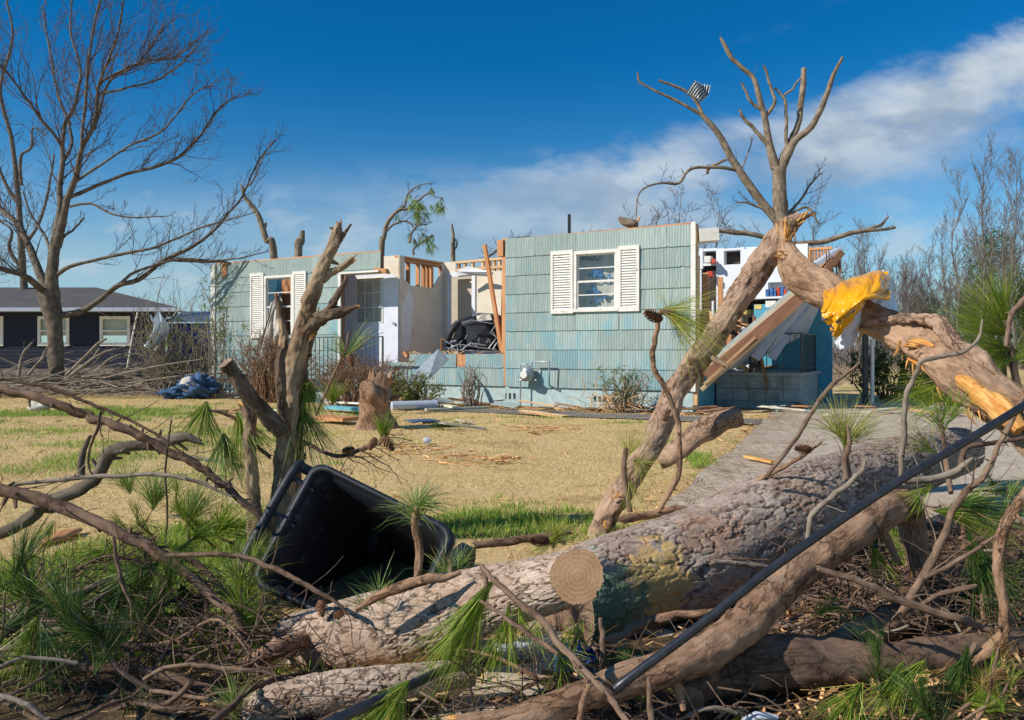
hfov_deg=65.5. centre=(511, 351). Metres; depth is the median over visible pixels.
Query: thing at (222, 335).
shrub
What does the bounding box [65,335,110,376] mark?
dead branch
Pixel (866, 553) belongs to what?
stick
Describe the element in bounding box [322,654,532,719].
fallen branch
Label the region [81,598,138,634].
stick
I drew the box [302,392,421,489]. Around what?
fallen branch
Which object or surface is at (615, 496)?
splinters
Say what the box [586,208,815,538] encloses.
leaning tree
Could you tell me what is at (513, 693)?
stick
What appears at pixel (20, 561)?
pine sprig
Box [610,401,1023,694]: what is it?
cable
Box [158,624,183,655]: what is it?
stick
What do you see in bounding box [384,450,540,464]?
twig heap
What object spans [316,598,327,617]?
pine cone
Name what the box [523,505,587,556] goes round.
pine spray
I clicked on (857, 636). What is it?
stick
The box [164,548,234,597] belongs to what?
fallen branch
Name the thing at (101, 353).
dead branch
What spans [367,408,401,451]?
pine spray
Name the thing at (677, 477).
fallen branch
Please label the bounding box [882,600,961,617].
stick
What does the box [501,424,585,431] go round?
twig heap
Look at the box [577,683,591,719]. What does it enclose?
fallen branch
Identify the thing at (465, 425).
scrap board
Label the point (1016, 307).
fallen branch
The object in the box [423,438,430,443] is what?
plastic bottle
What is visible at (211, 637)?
stick
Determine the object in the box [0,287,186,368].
neighbour house
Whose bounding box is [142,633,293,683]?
fallen branch
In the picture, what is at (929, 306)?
evergreen tree
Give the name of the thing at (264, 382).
shrub
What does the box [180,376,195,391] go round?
white cushion
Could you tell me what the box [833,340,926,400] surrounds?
shrub
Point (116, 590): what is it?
pine spray
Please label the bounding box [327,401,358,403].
white plank
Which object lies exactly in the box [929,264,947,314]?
woodland tree
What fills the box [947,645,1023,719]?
pine sprig
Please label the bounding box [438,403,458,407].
grey plank
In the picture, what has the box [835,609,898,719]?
pine sprig
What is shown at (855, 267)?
woodland tree
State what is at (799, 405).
scrap board
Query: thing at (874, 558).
pine spray
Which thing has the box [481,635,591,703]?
stick
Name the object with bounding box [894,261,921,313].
woodland tree
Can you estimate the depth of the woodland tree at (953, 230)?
39.95 m
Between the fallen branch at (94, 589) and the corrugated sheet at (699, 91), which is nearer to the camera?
the fallen branch at (94, 589)
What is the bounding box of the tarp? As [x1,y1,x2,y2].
[821,270,897,350]
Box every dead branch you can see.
[16,341,33,375]
[28,344,51,375]
[64,348,100,379]
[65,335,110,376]
[74,342,130,371]
[94,345,136,372]
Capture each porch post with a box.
[862,333,868,403]
[870,339,873,403]
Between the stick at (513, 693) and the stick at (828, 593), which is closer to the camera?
the stick at (513, 693)
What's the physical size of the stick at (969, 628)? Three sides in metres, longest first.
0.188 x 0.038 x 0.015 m
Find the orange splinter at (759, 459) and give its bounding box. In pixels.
[743,455,774,462]
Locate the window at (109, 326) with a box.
[100,316,129,345]
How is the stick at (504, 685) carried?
on the debris mound
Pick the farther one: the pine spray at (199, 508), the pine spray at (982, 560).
the pine spray at (199, 508)
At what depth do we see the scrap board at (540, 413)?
11.78 m
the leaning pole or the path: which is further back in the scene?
the leaning pole
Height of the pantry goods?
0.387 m
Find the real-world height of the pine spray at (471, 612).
0.381 m
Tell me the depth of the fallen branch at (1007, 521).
1.99 m
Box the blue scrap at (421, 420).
[404,419,440,422]
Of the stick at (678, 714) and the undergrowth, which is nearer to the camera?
the stick at (678, 714)
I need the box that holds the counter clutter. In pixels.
[704,256,775,327]
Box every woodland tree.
[834,242,848,365]
[840,216,890,276]
[846,222,870,365]
[848,233,875,356]
[861,244,895,338]
[875,244,894,362]
[884,256,903,360]
[891,249,917,311]
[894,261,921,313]
[895,246,919,312]
[896,255,909,311]
[896,259,922,312]
[899,254,925,312]
[902,257,923,313]
[910,249,939,313]
[914,224,942,312]
[918,157,981,333]
[918,208,968,319]
[921,262,933,306]
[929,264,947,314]
[930,267,959,322]
[940,276,961,321]
[947,231,970,327]
[948,131,1021,345]
[949,264,978,335]
[953,218,981,341]
[954,266,982,340]
[964,163,1022,338]
[968,259,1000,331]
[987,150,1023,361]
[987,203,1022,354]
[990,153,1023,369]
[1001,237,1022,301]
[1002,139,1023,295]
[1008,235,1023,366]
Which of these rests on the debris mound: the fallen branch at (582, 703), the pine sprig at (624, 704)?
the pine sprig at (624, 704)
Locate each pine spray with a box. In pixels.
[0,617,63,715]
[0,621,109,716]
[9,521,58,573]
[55,544,111,584]
[65,576,135,655]
[87,562,158,623]
[100,456,154,493]
[103,461,190,509]
[152,471,233,522]
[159,401,226,479]
[168,433,269,513]
[171,584,215,637]
[200,669,256,719]
[202,490,267,541]
[209,607,267,654]
[219,411,303,498]
[220,552,289,607]
[265,406,351,491]
[291,378,348,436]
[312,376,354,404]
[317,313,382,366]
[341,557,396,614]
[351,680,409,719]
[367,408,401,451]
[374,479,470,576]
[395,568,500,715]
[402,541,483,573]
[458,601,548,710]
[517,612,599,693]
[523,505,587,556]
[606,415,671,523]
[643,276,743,393]
[794,383,897,477]
[795,682,866,719]
[812,589,852,619]
[854,659,925,719]
[867,545,901,594]
[869,366,953,439]
[888,383,980,494]
[897,477,1023,554]
[910,254,1023,387]
[928,642,1021,707]
[946,487,1023,646]
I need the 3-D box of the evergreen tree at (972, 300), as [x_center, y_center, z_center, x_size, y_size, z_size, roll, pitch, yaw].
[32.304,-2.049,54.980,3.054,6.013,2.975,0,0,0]
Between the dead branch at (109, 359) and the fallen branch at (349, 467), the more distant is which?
the dead branch at (109, 359)
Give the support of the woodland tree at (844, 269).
on the ground at (848, 390)
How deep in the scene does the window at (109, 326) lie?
41.95 m
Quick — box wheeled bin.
[239,460,475,609]
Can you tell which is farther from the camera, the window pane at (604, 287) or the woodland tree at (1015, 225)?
the woodland tree at (1015, 225)
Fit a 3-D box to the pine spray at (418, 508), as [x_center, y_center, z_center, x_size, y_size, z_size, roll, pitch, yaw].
[-0.265,0.511,2.327,0.340,0.297,0.285,0,0,0]
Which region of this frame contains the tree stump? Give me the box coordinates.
[354,367,398,429]
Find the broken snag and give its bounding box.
[219,218,358,550]
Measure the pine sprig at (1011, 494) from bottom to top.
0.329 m
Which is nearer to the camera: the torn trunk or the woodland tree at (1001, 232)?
the torn trunk
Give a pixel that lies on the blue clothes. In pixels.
(597, 274)
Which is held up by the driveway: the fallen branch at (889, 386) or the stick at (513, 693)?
the fallen branch at (889, 386)
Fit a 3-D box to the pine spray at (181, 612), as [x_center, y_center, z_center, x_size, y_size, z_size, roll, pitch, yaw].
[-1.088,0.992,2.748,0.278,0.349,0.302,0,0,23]
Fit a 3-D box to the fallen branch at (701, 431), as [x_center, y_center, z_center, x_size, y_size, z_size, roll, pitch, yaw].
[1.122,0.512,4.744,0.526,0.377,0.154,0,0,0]
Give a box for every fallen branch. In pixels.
[0,370,200,460]
[0,386,292,552]
[0,429,203,539]
[0,475,286,667]
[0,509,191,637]
[0,600,262,698]
[0,616,142,665]
[0,693,50,719]
[3,574,117,639]
[9,588,112,640]
[12,461,240,504]
[77,435,91,474]
[87,410,101,474]
[112,536,163,666]
[140,602,220,639]
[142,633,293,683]
[154,419,188,543]
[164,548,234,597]
[165,536,362,648]
[190,453,264,467]
[203,403,271,459]
[206,630,310,678]
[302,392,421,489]
[305,448,376,487]
[315,331,353,415]
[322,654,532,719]
[353,569,460,611]
[443,489,929,719]
[471,527,571,548]
[479,599,558,655]
[480,564,630,719]
[502,696,636,719]
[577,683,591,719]
[595,618,605,671]
[597,608,729,643]
[617,505,688,523]
[646,676,653,719]
[649,309,682,510]
[657,406,744,468]
[683,608,1023,709]
[712,559,767,568]
[750,436,826,483]
[763,361,860,477]
[805,455,865,538]
[815,565,996,635]
[833,422,875,479]
[872,550,1023,609]
[885,384,960,405]
[896,385,1023,617]
[898,319,983,475]
[902,437,1007,484]
[920,583,976,604]
[925,535,994,578]
[957,406,1023,471]
[962,487,1023,669]
[996,318,1006,375]
[1004,296,1023,347]
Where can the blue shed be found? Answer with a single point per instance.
(203, 316)
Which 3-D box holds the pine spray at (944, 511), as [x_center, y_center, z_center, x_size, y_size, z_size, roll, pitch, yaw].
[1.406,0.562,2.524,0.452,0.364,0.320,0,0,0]
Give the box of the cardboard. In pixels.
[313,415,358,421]
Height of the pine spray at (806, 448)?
0.383 m
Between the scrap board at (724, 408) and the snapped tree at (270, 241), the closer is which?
the scrap board at (724, 408)
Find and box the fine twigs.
[0,457,1023,719]
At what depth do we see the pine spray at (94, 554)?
2.98 m
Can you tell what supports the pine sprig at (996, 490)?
on the driveway
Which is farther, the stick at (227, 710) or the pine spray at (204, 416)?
the pine spray at (204, 416)
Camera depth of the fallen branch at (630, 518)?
3.73 m
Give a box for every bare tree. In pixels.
[0,0,59,289]
[0,0,298,393]
[622,202,667,225]
[660,175,710,226]
[698,179,745,248]
[793,170,858,276]
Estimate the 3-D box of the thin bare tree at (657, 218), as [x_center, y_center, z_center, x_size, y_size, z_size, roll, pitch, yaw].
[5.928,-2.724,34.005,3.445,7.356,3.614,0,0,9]
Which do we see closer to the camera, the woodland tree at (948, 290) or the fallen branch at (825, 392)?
the fallen branch at (825, 392)
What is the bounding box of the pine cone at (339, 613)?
[334,609,346,618]
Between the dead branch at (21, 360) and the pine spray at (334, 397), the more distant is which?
the dead branch at (21, 360)
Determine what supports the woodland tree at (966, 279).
on the ground at (848, 390)
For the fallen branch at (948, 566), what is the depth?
2.15 m
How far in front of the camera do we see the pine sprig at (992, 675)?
1.85 m
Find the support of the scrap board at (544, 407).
on the ground at (848, 390)
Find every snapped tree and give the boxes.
[240,126,277,258]
[294,230,304,256]
[451,224,457,261]
[480,230,531,257]
[630,32,895,246]
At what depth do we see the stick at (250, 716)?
1.95 m
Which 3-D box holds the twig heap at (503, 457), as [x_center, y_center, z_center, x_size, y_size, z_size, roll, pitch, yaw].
[-0.076,0.918,6.877,0.357,0.076,0.269,0,0,-20]
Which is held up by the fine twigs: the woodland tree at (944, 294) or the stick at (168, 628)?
the stick at (168, 628)
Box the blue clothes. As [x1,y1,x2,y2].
[586,270,610,303]
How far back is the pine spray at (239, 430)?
3.91 m
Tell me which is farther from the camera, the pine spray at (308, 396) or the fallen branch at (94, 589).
the pine spray at (308, 396)
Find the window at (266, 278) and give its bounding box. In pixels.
[264,274,291,337]
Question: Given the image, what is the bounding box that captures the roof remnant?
[813,247,842,265]
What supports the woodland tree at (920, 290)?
on the ground at (848, 390)
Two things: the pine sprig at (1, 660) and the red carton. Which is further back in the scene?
the red carton
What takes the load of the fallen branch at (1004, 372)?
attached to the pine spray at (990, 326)
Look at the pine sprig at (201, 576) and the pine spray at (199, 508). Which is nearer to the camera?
the pine sprig at (201, 576)
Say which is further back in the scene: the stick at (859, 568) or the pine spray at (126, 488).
the pine spray at (126, 488)
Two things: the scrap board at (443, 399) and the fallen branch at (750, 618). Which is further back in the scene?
the scrap board at (443, 399)
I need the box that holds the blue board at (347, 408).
[324,405,358,410]
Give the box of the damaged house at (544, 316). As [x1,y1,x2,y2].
[211,222,832,411]
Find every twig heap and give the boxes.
[363,443,465,454]
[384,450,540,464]
[480,453,521,462]
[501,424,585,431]
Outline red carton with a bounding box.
[776,287,787,295]
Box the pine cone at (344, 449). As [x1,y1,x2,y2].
[342,446,354,453]
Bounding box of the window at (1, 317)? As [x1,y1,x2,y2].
[0,316,3,345]
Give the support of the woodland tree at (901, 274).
on the ground at (848, 390)
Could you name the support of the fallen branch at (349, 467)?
attached to the broken snag
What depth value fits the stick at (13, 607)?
2.60 m
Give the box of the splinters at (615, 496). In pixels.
[603,489,621,528]
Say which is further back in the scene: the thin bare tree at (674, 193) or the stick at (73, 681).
the thin bare tree at (674, 193)
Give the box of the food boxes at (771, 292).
[765,287,784,296]
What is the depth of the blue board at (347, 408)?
12.57 m
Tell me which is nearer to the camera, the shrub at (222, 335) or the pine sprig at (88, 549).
the pine sprig at (88, 549)
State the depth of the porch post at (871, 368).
14.18 m
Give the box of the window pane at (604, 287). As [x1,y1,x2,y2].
[579,254,613,307]
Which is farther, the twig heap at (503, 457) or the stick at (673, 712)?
the twig heap at (503, 457)
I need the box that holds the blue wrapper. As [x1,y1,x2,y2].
[554,641,595,673]
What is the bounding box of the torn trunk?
[772,210,1023,456]
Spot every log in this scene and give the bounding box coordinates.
[0,368,155,381]
[242,660,475,719]
[270,549,603,669]
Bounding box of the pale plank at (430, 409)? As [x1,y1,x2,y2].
[425,406,488,410]
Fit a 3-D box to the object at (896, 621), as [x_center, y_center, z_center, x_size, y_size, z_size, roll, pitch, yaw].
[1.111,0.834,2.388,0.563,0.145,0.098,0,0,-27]
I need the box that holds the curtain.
[258,297,282,351]
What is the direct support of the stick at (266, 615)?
on the pine spray at (211, 609)
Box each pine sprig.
[0,502,98,677]
[0,578,37,705]
[2,543,164,694]
[10,681,120,714]
[32,570,102,684]
[38,678,192,717]
[60,535,155,570]
[84,533,152,609]
[102,509,156,542]
[110,530,177,622]
[110,540,201,641]
[121,499,160,541]
[121,522,163,623]
[138,511,235,579]
[146,544,185,596]
[163,469,195,540]
[165,494,233,544]
[173,502,215,548]
[174,644,214,669]
[190,541,211,588]
[193,534,285,656]
[205,546,276,661]
[209,540,262,591]
[214,526,276,594]
[218,526,299,631]
[606,635,666,706]
[621,699,643,712]
[637,695,645,717]
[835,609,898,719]
[870,648,964,719]
[876,527,903,572]
[883,527,907,568]
[902,659,939,719]
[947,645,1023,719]
[962,664,1022,719]
[964,622,1021,719]
[971,469,1007,488]
[971,477,1023,498]
[978,472,1023,540]
[983,524,1019,550]
[1005,557,1023,600]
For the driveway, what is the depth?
6.88 m
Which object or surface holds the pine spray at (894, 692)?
on the debris mound
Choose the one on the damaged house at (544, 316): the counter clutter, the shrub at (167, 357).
the counter clutter
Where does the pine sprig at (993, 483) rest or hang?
on the driveway
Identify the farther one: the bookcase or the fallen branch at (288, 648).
the bookcase
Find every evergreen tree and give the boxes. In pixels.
[910,291,948,315]
[956,280,997,341]
[962,225,1019,346]
[995,266,1023,368]
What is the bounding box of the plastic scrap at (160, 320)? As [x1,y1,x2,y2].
[144,311,169,350]
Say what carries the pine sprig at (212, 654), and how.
on the ground at (848, 390)
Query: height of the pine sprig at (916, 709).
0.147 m
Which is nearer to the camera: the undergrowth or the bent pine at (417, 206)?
the bent pine at (417, 206)
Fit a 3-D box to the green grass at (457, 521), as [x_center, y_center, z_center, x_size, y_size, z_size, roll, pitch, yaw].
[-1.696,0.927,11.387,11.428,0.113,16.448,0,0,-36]
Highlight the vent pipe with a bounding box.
[568,214,570,232]
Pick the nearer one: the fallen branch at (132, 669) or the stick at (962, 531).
the fallen branch at (132, 669)
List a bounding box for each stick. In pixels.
[0,594,14,651]
[0,597,22,628]
[0,605,74,641]
[0,631,105,703]
[0,655,77,668]
[0,678,22,690]
[1,656,94,698]
[1,689,40,719]
[2,670,106,686]
[9,562,44,616]
[15,695,42,703]
[20,636,69,686]
[36,648,146,704]
[39,556,91,641]
[75,606,181,719]
[80,645,105,694]
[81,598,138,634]
[97,678,194,715]
[113,635,297,669]
[123,670,244,712]
[133,591,223,620]
[135,605,257,682]
[148,622,202,635]
[149,670,288,717]
[151,701,232,719]
[152,620,223,651]
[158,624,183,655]
[169,613,204,634]
[176,611,276,626]
[179,590,204,612]
[187,587,214,656]
[190,620,269,639]
[200,608,274,682]
[204,654,323,719]
[205,577,298,651]
[220,576,280,620]
[246,677,270,719]
[263,701,358,719]
[410,691,436,719]
[419,691,460,714]
[454,642,628,716]
[461,684,529,703]
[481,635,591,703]
[496,647,596,703]
[541,669,645,719]
[590,693,652,719]
[658,705,737,719]
[660,690,680,716]
[663,696,708,719]
[768,614,847,631]
[771,602,848,634]
[778,620,809,634]
[783,629,811,633]
[795,570,857,604]
[798,587,810,618]
[807,597,944,635]
[810,601,944,615]
[811,580,899,596]
[812,583,892,610]
[819,578,872,628]
[835,562,868,580]
[835,613,881,638]
[843,581,950,620]
[846,599,958,630]
[846,612,908,632]
[851,593,960,605]
[855,549,868,574]
[858,590,874,597]
[861,544,895,549]
[868,559,909,591]
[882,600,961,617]
[910,574,944,598]
[935,596,998,619]
[942,606,960,631]
[956,604,1023,610]
[958,614,996,634]
[960,590,1022,608]
[961,524,973,603]
[972,592,1023,610]
[975,583,1023,667]
[1011,597,1023,616]
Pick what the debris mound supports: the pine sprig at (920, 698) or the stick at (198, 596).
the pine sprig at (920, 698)
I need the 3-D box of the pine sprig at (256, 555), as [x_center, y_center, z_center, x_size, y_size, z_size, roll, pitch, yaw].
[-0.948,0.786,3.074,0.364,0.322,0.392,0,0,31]
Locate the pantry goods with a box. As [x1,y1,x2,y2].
[707,259,715,276]
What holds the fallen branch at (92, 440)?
on the fallen branch at (101, 476)
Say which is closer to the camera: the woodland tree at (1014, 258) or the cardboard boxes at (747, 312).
the cardboard boxes at (747, 312)
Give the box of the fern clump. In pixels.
[430,421,463,430]
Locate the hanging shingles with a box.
[821,250,844,275]
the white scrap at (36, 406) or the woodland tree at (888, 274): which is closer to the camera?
the white scrap at (36, 406)
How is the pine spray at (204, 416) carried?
attached to the fallen branch at (268, 455)
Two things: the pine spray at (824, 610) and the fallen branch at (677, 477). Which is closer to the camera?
the pine spray at (824, 610)
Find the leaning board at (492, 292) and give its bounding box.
[482,244,501,350]
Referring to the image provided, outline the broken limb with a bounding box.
[618,217,637,227]
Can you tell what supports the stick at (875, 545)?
on the stick
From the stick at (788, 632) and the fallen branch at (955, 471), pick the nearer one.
the stick at (788, 632)
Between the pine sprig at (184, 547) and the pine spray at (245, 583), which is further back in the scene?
the pine sprig at (184, 547)
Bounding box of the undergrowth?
[833,309,1018,367]
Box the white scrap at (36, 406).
[27,401,49,410]
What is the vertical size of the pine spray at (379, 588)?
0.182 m
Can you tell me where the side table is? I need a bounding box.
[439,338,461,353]
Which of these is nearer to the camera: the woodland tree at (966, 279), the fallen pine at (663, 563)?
the fallen pine at (663, 563)
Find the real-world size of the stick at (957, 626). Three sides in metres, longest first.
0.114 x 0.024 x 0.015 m
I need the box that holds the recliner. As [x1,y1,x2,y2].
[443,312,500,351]
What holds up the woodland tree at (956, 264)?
on the ground at (848, 390)
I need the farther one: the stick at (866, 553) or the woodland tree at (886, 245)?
the woodland tree at (886, 245)
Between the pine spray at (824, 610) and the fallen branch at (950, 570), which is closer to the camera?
the pine spray at (824, 610)
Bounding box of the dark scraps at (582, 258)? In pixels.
[580,256,600,261]
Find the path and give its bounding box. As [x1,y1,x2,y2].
[414,406,762,424]
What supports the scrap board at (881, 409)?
on the scrap board
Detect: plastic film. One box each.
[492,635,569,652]
[741,711,777,719]
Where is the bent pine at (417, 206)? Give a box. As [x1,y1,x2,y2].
[379,182,445,257]
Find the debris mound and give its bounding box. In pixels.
[0,521,1023,719]
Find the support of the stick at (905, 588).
on the debris mound
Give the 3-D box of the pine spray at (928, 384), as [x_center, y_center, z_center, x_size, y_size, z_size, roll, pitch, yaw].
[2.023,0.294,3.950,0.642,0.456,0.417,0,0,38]
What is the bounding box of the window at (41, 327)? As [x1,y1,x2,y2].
[37,316,68,345]
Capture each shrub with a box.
[92,258,207,395]
[124,312,256,396]
[197,273,232,397]
[219,323,334,402]
[308,349,419,406]
[391,369,447,400]
[451,361,486,406]
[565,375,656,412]
[586,365,652,412]
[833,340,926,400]
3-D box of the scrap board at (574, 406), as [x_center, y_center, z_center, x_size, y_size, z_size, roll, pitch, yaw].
[0.984,0.885,13.016,0.083,0.034,0.758,16,-7,-41]
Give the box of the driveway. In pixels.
[431,403,1023,719]
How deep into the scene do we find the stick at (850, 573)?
2.70 m
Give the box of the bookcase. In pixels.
[282,279,290,333]
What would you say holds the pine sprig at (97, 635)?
on the debris mound
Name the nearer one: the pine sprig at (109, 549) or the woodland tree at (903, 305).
the pine sprig at (109, 549)
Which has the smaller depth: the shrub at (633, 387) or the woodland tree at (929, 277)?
the shrub at (633, 387)
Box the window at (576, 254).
[572,249,617,311]
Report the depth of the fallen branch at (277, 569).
2.36 m
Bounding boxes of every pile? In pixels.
[0,345,270,396]
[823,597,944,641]
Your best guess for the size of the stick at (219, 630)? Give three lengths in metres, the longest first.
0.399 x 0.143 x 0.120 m
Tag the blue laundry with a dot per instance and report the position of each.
(205, 387)
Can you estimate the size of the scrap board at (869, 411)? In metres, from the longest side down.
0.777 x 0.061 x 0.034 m
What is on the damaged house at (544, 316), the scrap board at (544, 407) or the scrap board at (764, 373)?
the scrap board at (764, 373)
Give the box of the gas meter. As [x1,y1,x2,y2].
[519,361,549,405]
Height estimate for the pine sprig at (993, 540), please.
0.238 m
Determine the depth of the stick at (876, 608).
2.51 m
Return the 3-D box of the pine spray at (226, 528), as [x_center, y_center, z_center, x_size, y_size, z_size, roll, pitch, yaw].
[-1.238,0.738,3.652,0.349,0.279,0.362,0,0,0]
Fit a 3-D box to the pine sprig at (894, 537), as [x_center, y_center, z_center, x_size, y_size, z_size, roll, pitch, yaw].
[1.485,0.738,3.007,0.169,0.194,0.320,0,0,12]
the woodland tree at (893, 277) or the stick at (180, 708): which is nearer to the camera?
the stick at (180, 708)
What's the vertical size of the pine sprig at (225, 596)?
0.331 m
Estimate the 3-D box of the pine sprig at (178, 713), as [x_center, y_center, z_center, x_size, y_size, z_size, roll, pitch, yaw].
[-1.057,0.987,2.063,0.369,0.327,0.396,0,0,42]
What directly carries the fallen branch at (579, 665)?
on the pine spray at (471, 612)
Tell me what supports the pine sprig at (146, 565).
on the ground at (848, 390)
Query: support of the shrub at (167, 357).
on the ground at (848, 390)
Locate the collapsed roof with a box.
[700,291,818,390]
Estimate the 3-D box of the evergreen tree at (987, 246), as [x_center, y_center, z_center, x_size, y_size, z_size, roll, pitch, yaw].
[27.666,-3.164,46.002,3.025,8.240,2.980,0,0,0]
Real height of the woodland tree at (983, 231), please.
11.300 m
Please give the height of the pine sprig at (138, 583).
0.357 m
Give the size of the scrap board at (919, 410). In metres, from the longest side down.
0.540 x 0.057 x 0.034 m
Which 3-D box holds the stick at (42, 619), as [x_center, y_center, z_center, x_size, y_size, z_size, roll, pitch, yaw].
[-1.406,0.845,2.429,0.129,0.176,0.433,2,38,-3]
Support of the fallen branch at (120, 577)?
on the ground at (848, 390)
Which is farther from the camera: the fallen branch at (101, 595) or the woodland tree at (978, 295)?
the woodland tree at (978, 295)
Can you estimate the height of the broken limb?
0.211 m
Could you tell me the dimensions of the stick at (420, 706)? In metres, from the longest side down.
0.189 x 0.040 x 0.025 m
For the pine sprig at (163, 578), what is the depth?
2.70 m
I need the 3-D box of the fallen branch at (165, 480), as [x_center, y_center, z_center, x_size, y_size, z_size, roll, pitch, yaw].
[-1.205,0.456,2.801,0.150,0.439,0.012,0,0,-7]
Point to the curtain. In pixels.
(272, 320)
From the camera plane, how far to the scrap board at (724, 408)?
12.18 m
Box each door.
[346,272,394,373]
[451,269,497,353]
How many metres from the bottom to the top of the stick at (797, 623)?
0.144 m
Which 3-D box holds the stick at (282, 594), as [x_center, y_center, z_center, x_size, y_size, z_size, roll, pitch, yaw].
[-0.910,0.903,2.627,0.096,0.208,0.580,0,0,45]
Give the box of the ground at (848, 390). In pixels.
[0,352,1023,702]
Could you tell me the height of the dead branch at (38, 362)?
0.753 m
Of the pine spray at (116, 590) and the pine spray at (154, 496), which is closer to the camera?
the pine spray at (116, 590)
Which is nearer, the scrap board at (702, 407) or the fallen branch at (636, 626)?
the fallen branch at (636, 626)
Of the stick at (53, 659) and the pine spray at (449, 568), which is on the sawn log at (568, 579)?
the pine spray at (449, 568)
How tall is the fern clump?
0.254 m
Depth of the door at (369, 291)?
17.11 m
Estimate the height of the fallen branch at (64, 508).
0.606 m
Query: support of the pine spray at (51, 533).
on the fine twigs
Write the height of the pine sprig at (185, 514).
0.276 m
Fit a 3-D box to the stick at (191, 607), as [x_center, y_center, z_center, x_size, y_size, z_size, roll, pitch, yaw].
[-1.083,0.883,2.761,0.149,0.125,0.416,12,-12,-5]
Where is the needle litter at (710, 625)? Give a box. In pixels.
[0,409,1023,719]
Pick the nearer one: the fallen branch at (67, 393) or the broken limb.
the fallen branch at (67, 393)
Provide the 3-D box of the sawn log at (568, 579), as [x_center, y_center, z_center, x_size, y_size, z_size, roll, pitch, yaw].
[-0.249,0.817,2.368,1.104,0.582,0.283,0,0,28]
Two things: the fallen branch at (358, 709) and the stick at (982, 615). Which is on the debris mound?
the stick at (982, 615)
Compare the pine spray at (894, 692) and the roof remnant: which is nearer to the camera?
the pine spray at (894, 692)
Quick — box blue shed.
[166,311,210,367]
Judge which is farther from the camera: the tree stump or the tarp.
the tree stump
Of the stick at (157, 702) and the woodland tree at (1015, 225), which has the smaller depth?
the stick at (157, 702)
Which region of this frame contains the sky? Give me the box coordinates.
[0,0,1023,351]
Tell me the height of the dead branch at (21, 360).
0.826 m
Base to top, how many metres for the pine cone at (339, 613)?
0.036 m
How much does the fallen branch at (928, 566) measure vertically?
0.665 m
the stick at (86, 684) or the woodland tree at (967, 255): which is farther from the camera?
the woodland tree at (967, 255)
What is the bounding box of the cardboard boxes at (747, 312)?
[744,305,761,314]
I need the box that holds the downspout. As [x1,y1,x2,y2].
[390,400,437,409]
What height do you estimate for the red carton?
0.178 m
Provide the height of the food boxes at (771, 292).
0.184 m
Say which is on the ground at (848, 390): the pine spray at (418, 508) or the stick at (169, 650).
the stick at (169, 650)
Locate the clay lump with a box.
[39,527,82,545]
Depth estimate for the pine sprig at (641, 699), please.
1.91 m
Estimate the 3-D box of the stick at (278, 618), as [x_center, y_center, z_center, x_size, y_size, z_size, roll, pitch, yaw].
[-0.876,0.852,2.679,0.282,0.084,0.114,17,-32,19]
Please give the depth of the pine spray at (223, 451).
3.91 m
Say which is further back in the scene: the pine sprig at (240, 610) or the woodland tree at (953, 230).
the woodland tree at (953, 230)
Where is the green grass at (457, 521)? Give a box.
[0,399,736,686]
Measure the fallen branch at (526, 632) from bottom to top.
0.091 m
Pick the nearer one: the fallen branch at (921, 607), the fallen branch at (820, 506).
the fallen branch at (921, 607)
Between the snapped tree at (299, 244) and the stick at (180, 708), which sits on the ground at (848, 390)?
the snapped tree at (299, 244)
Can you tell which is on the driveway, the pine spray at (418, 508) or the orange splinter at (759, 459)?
the orange splinter at (759, 459)
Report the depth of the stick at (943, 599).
2.52 m
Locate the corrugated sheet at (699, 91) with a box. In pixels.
[686,81,710,101]
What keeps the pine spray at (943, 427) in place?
attached to the fallen branch at (903, 445)
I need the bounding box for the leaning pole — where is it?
[126,312,137,366]
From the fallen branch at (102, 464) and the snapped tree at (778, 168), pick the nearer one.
the fallen branch at (102, 464)
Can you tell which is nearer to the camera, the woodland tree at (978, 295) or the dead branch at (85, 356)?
the dead branch at (85, 356)
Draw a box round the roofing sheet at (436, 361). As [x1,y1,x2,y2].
[411,349,448,380]
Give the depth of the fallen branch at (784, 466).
3.09 m
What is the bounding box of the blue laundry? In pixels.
[156,372,221,398]
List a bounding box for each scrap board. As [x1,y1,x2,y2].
[432,398,453,401]
[439,422,486,429]
[448,397,490,404]
[491,401,520,407]
[517,410,569,417]
[519,400,557,406]
[533,406,555,409]
[555,402,587,409]
[581,407,603,410]
[682,405,718,409]
[696,407,732,411]
[739,364,753,371]
[758,405,804,410]
[760,358,768,389]
[786,405,812,406]
[794,402,807,408]
[824,410,871,414]
[872,407,897,411]
[908,408,938,413]
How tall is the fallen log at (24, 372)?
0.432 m
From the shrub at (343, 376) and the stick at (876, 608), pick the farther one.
the shrub at (343, 376)
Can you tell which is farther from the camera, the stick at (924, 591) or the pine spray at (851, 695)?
the stick at (924, 591)
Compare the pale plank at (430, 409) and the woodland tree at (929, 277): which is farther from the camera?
the woodland tree at (929, 277)
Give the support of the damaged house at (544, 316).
on the ground at (848, 390)

